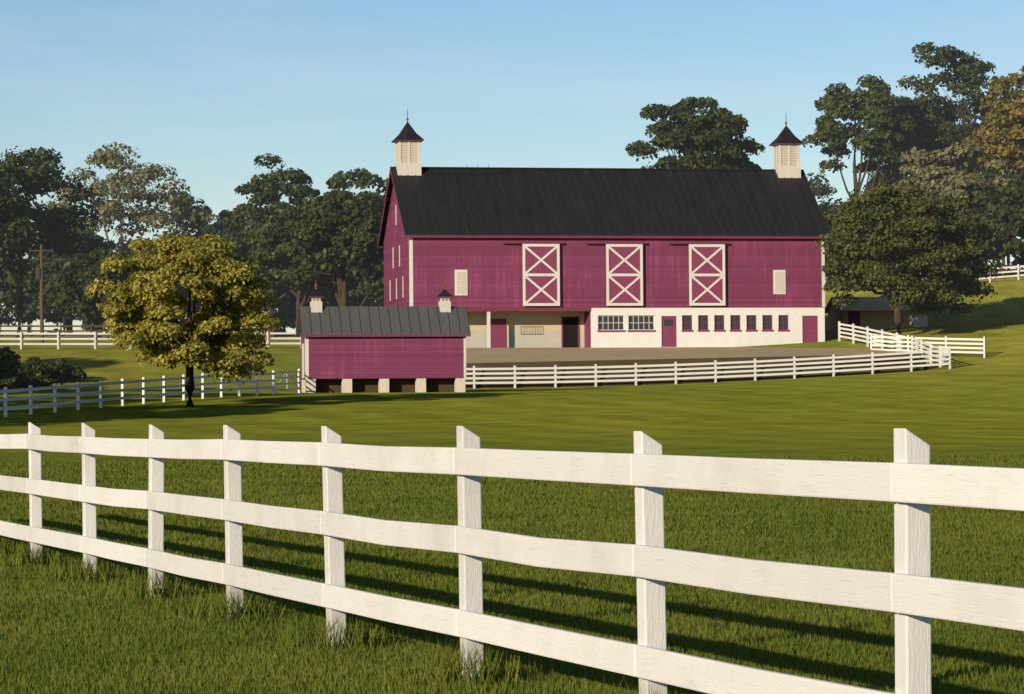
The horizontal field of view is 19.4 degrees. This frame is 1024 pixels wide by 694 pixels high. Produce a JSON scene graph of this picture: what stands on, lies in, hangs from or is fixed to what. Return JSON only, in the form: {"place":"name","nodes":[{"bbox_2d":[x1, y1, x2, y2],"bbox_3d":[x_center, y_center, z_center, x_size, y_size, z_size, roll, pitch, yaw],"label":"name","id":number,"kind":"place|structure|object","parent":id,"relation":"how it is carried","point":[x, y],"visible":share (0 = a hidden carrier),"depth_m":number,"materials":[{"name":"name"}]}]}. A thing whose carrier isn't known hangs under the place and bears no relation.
{"place":"outdoors","nodes":[
{"label":"outdoors","id":0,"kind":"place"},
{"bbox_2d":[302,378,464,392],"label":"foundation piers","id":1,"kind":"structure","parent":0,"point":[308,385],"depth_m":168.86,"materials":[{"name":"white concrete"}]},
{"bbox_2d":[316,378,453,392],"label":"crib openings","id":2,"kind":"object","parent":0,"point":[395,385],"depth_m":169.77,"materials":[{"name":"black"}]},
{"bbox_2d":[0,453,1023,693],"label":"meadow grass","id":3,"kind":"structure","parent":0,"point":[56,561],"depth_m":21.35,"materials":[{"name":"green plant"}]},
{"bbox_2d":[0,268,1023,693],"bbox_3d":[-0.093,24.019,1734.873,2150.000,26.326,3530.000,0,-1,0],"label":"meadow","id":4,"kind":"structure","parent":0,"point":[970,404],"depth_m":129.97,"materials":[{"name":"green plant"}]},
{"bbox_2d":[0,346,22,389],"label":"paddock bush","id":5,"kind":"object","parent":4,"relation":"on","point":[9,366],"visible":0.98,"depth_m":173.80,"materials":[{"name":"green plant"}]},
{"bbox_2d":[0,262,30,317],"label":"understorey tree","id":6,"kind":"object","parent":4,"relation":"on","point":[8,295],"visible":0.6,"depth_m":283.84,"materials":[{"name":"green plant"}]},
{"bbox_2d":[0,157,40,276],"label":"tree","id":7,"kind":"object","parent":4,"relation":"on","point":[11,206],"visible":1,"depth_m":248.93,"materials":[{"name":"green plant"}]},
{"bbox_2d":[1,356,66,390],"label":"paddock bush","id":8,"kind":"object","parent":4,"relation":"on","point":[26,375],"depth_m":180.86,"materials":[{"name":"green plant"}]},
{"bbox_2d":[0,276,73,332],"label":"understorey tree","id":9,"kind":"object","parent":4,"relation":"on","point":[8,319],"depth_m":307.88,"materials":[{"name":"green plant"}]},
{"bbox_2d":[40,244,43,342],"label":"utility pole","id":10,"kind":"object","parent":4,"relation":"on","point":[41,297],"visible":0.81,"depth_m":230.03,"materials":[{"name":"brown wood"}]},
{"bbox_2d":[30,248,63,277],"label":"utility pole fittings","id":11,"kind":"object","parent":10,"relation":"attached to","point":[37,272],"visible":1,"depth_m":229.97,"materials":[{"name":"grey metal"}]},
{"bbox_2d":[0,146,104,337],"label":"tree","id":12,"kind":"object","parent":4,"relation":"on","point":[39,178],"depth_m":261.10,"materials":[{"name":"green plant"}]},
{"bbox_2d":[5,251,111,332],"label":"understorey tree","id":13,"kind":"object","parent":4,"relation":"on","point":[29,278],"depth_m":282.18,"materials":[{"name":"green plant"}]},
{"bbox_2d":[41,358,87,380],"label":"paddock bush","id":14,"kind":"object","parent":4,"relation":"on","point":[75,372],"depth_m":189.35,"materials":[{"name":"green plant"}]},
{"bbox_2d":[23,228,115,332],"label":"tree","id":15,"kind":"object","parent":4,"relation":"on","point":[92,238],"depth_m":288.80,"materials":[{"name":"green plant"}]},
{"bbox_2d":[46,246,154,337],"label":"tree","id":16,"kind":"object","parent":4,"relation":"on","point":[89,265],"depth_m":247.39,"materials":[{"name":"green plant"}]},
{"bbox_2d":[61,247,143,332],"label":"understorey tree","id":17,"kind":"object","parent":4,"relation":"on","point":[118,249],"depth_m":285.23,"materials":[{"name":"green plant"}]},
{"bbox_2d":[34,142,218,269],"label":"tree","id":18,"kind":"object","parent":4,"relation":"on","point":[109,159],"depth_m":295.72,"materials":[{"name":"green plant"}]},
{"bbox_2d":[0,324,273,339],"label":"old fence","id":19,"kind":"object","parent":4,"relation":"on","point":[60,330],"visible":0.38,"depth_m":248.73,"materials":[{"name":"white wood"}]},
{"bbox_2d":[119,234,203,304],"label":"tree","id":20,"kind":"object","parent":4,"relation":"on","point":[153,252],"depth_m":283.14,"materials":[{"name":"green plant"}]},
{"bbox_2d":[84,233,280,406],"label":"paddock tree","id":21,"kind":"object","parent":4,"relation":"on","point":[137,321],"depth_m":140.89,"materials":[{"name":"green plant"}]},
{"bbox_2d":[157,263,240,325],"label":"understorey tree","id":22,"kind":"object","parent":4,"relation":"on","point":[192,301],"depth_m":279.85,"materials":[{"name":"green plant"}]},
{"bbox_2d":[179,204,247,256],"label":"tree","id":23,"kind":"object","parent":4,"relation":"on","point":[218,227],"visible":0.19,"depth_m":298.22,"materials":[{"name":"green plant"}]},
{"bbox_2d":[178,252,295,334],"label":"understorey tree","id":24,"kind":"object","parent":4,"relation":"on","point":[285,298],"depth_m":292.56,"materials":[{"name":"green plant"}]},
{"bbox_2d":[223,153,320,336],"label":"tree","id":25,"kind":"object","parent":4,"relation":"on","point":[265,189],"depth_m":270.97,"materials":[{"name":"green plant"}]},
{"bbox_2d":[227,281,348,335],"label":"understorey tree","id":26,"kind":"object","parent":4,"relation":"on","point":[289,317],"depth_m":282.66,"materials":[{"name":"green plant"}]},
{"bbox_2d":[239,200,352,336],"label":"tree","id":27,"kind":"object","parent":4,"relation":"on","point":[269,258],"depth_m":260.46,"materials":[{"name":"green plant"}]},
{"bbox_2d":[268,265,357,325],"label":"understorey tree","id":28,"kind":"object","parent":4,"relation":"on","point":[356,299],"visible":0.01,"depth_m":298.78,"materials":[{"name":"green plant"}]},
{"bbox_2d":[284,189,383,305],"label":"tree","id":29,"kind":"object","parent":4,"relation":"on","point":[355,239],"depth_m":240.36,"materials":[{"name":"green plant"}]},
{"bbox_2d":[293,171,384,305],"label":"tree","id":30,"kind":"object","parent":4,"relation":"on","point":[341,177],"depth_m":267.88,"materials":[{"name":"green plant"}]},
{"bbox_2d":[327,259,383,305],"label":"understorey tree","id":31,"kind":"object","parent":4,"relation":"on","point":[374,298],"depth_m":293.49,"materials":[{"name":"green plant"}]},
{"bbox_2d":[327,168,387,295],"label":"tree","id":32,"kind":"object","parent":4,"relation":"on","point":[363,171],"depth_m":298.00,"materials":[{"name":"green plant"}]},
{"bbox_2d":[301,296,470,378],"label":"shed wall","id":33,"kind":"structure","parent":4,"relation":"on","point":[380,356],"depth_m":168.85,"materials":[{"name":"wood"}]},
{"bbox_2d":[296,306,470,336],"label":"shed roof","id":34,"kind":"structure","parent":33,"relation":"on","point":[325,326],"depth_m":169.31,"materials":[{"name":"grey metal"}]},
{"bbox_2d":[310,297,450,311],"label":"cupola","id":35,"kind":"object","parent":34,"relation":"on","point":[444,306],"visible":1,"depth_m":170.33,"materials":[{"name":"white wood"}]},
{"bbox_2d":[308,289,452,296],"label":"cupola roofs","id":36,"kind":"structure","parent":35,"relation":"on","point":[316,292],"depth_m":170.26,"materials":[{"name":"black metal"}]},
{"bbox_2d":[299,306,470,333],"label":"roof seams","id":37,"kind":"object","parent":34,"relation":"attached to","point":[379,319],"visible":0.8,"depth_m":169.28,"materials":[{"name":"grey metal"}]},
{"bbox_2d":[302,337,465,378],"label":"corner trim","id":38,"kind":"structure","parent":33,"relation":"attached to","point":[306,357],"depth_m":168.05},
{"bbox_2d":[28,422,930,693],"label":"fence posts","id":39,"kind":"object","parent":4,"relation":"on","point":[912,543],"visible":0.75,"depth_m":14.54,"materials":[{"name":"white wood"}]},
{"bbox_2d":[0,434,1023,693],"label":"fence rails","id":40,"kind":"object","parent":39,"relation":"attached to","point":[960,600],"visible":1,"depth_m":12.88,"materials":[{"name":"white wood"}]},
{"bbox_2d":[0,264,1023,416],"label":"paddock fences","id":41,"kind":"object","parent":4,"relation":"on","point":[78,393],"visible":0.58,"depth_m":150.26,"materials":[{"name":"white wood"}]},
{"bbox_2d":[466,347,917,362],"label":"barnyard","id":42,"kind":"structure","parent":4,"relation":"on","point":[486,355],"depth_m":200.21,"materials":[{"name":"dirt"}]},
{"bbox_2d":[377,140,824,310],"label":"barn siding","id":43,"kind":"object","parent":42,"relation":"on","point":[492,267],"depth_m":212.43,"materials":[{"name":"wood"}]},
{"bbox_2d":[396,142,796,293],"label":"louvered vents","id":44,"kind":"object","parent":43,"relation":"attached to","point":[779,280],"visible":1,"depth_m":215.56,"materials":[{"name":"beige wood"}]},
{"bbox_2d":[390,205,824,347],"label":"barn trim","id":45,"kind":"structure","parent":43,"relation":"attached to","point":[639,275],"depth_m":211.96,"materials":[{"name":"white wood"}]},
{"bbox_2d":[490,247,817,347],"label":"door and window trim","id":46,"kind":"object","parent":43,"relation":"attached to","point":[669,333],"visible":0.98,"depth_m":212.74,"materials":[{"name":"white wood"}]},
{"bbox_2d":[591,307,824,347],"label":"barn foundation wall","id":47,"kind":"structure","parent":43,"relation":"attached to","point":[727,338],"depth_m":213.39,"materials":[{"name":"white paint"}]},
{"bbox_2d":[625,96,765,168],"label":"tree","id":48,"kind":"object","parent":4,"relation":"on","point":[707,135],"depth_m":260.08,"materials":[{"name":"green plant"}]},
{"bbox_2d":[465,321,985,388],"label":"yard fence","id":49,"kind":"object","parent":4,"relation":"on","point":[945,351],"visible":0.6,"depth_m":191.63,"materials":[{"name":"white wood"}]},
{"bbox_2d":[806,172,845,227],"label":"tree","id":50,"kind":"object","parent":4,"relation":"on","point":[820,189],"visible":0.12,"depth_m":320.99,"materials":[{"name":"green plant"}]},
{"bbox_2d":[822,213,831,264],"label":"understorey tree","id":51,"kind":"object","parent":4,"relation":"on","point":[826,257],"visible":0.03,"depth_m":294.96,"materials":[{"name":"green plant"}]},
{"bbox_2d":[802,74,916,195],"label":"tree","id":52,"kind":"object","parent":4,"relation":"on","point":[836,102],"depth_m":291.35,"materials":[{"name":"green plant"}]},
{"bbox_2d":[825,297,926,331],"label":"tan shed","id":53,"kind":"object","parent":4,"relation":"on","point":[876,313],"visible":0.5,"depth_m":225.77,"materials":[{"name":"beige wood"}]},
{"bbox_2d":[848,311,859,331],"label":"shed door","id":54,"kind":"structure","parent":53,"relation":"attached to","point":[854,317],"depth_m":225.21,"materials":[{"name":"wood"}]},
{"bbox_2d":[911,316,927,326],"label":"window","id":55,"kind":"structure","parent":53,"relation":"attached to","point":[918,321],"depth_m":225.57,"materials":[{"name":"grey glass"}]},
{"bbox_2d":[814,183,1003,334],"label":"tree","id":56,"kind":"object","parent":4,"relation":"on","point":[860,229],"depth_m":211.60,"materials":[{"name":"green plant"}]},
{"bbox_2d":[856,74,972,190],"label":"tree","id":57,"kind":"object","parent":4,"relation":"on","point":[926,140],"depth_m":305.33,"materials":[{"name":"green plant"}]},
{"bbox_2d":[890,142,1015,235],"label":"tree","id":58,"kind":"object","parent":4,"relation":"on","point":[945,165],"depth_m":259.64,"materials":[{"name":"green plant"}]},
{"bbox_2d":[888,41,1023,177],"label":"tree","id":59,"kind":"object","parent":4,"relation":"on","point":[965,70],"depth_m":298.33,"materials":[{"name":"green plant"}]},
{"bbox_2d":[907,177,1006,263],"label":"understorey tree","id":60,"kind":"object","parent":4,"relation":"on","point":[995,254],"depth_m":261.48,"materials":[{"name":"green plant"}]},
{"bbox_2d":[947,185,1023,278],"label":"understorey tree","id":61,"kind":"object","parent":4,"relation":"on","point":[1013,196],"depth_m":254.68,"materials":[{"name":"green plant"}]},
{"bbox_2d":[958,107,1022,269],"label":"tree","id":62,"kind":"object","parent":4,"relation":"on","point":[969,117],"depth_m":330.06,"materials":[{"name":"green plant"}]},
{"bbox_2d":[961,65,1023,188],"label":"tree","id":63,"kind":"object","parent":4,"relation":"on","point":[994,129],"depth_m":282.66,"materials":[{"name":"plant"}]},
{"bbox_2d":[979,202,1023,258],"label":"understorey tree","id":64,"kind":"object","parent":4,"relation":"on","point":[1005,226],"depth_m":249.20,"materials":[{"name":"green plant"}]},
{"bbox_2d":[979,169,1023,270],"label":"understorey tree","id":65,"kind":"object","parent":4,"relation":"on","point":[1018,181],"depth_m":281.83,"materials":[{"name":"green plant"}]},
{"bbox_2d":[989,89,1023,176],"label":"tree","id":66,"kind":"object","parent":4,"relation":"on","point":[1018,95],"visible":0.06,"depth_m":299.90,"materials":[{"name":"green plant"}]},
{"bbox_2d":[0,0,1023,332],"label":"sky","id":67,"kind":"structure","parent":0,"point":[201,89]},
{"bbox_2d":[466,330,583,347],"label":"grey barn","id":68,"kind":"structure","parent":0,"point":[526,339],"depth_m":213.16,"materials":[{"name":"beige paint"}]},
{"bbox_2d":[467,311,583,330],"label":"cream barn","id":69,"kind":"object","parent":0,"point":[535,320],"visible":0.4,"depth_m":213.19,"materials":[{"name":"beige paint"}]},
{"bbox_2d":[563,318,577,347],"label":"doorway","id":70,"kind":"structure","parent":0,"point":[570,332],"depth_m":213.73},
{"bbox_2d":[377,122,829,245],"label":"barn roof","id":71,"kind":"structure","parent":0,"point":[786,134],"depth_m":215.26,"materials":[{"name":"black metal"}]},
{"bbox_2d":[394,141,800,177],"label":"cupolas","id":72,"kind":"object","parent":71,"relation":"attached to","point":[409,168],"visible":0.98,"depth_m":220.39,"materials":[{"name":"white wood"}]},
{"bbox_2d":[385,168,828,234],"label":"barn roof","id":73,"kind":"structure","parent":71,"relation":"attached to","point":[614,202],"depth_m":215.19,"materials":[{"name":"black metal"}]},
{"bbox_2d":[520,166,786,333],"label":"windows","id":74,"kind":"structure","parent":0,"point":[603,322],"depth_m":213.21,"materials":[{"name":"glass"}]},
{"bbox_2d":[465,353,927,387],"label":"fence","id":75,"kind":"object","parent":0,"point":[589,363],"depth_m":190.84,"materials":[{"name":"white wood"}]}
]}

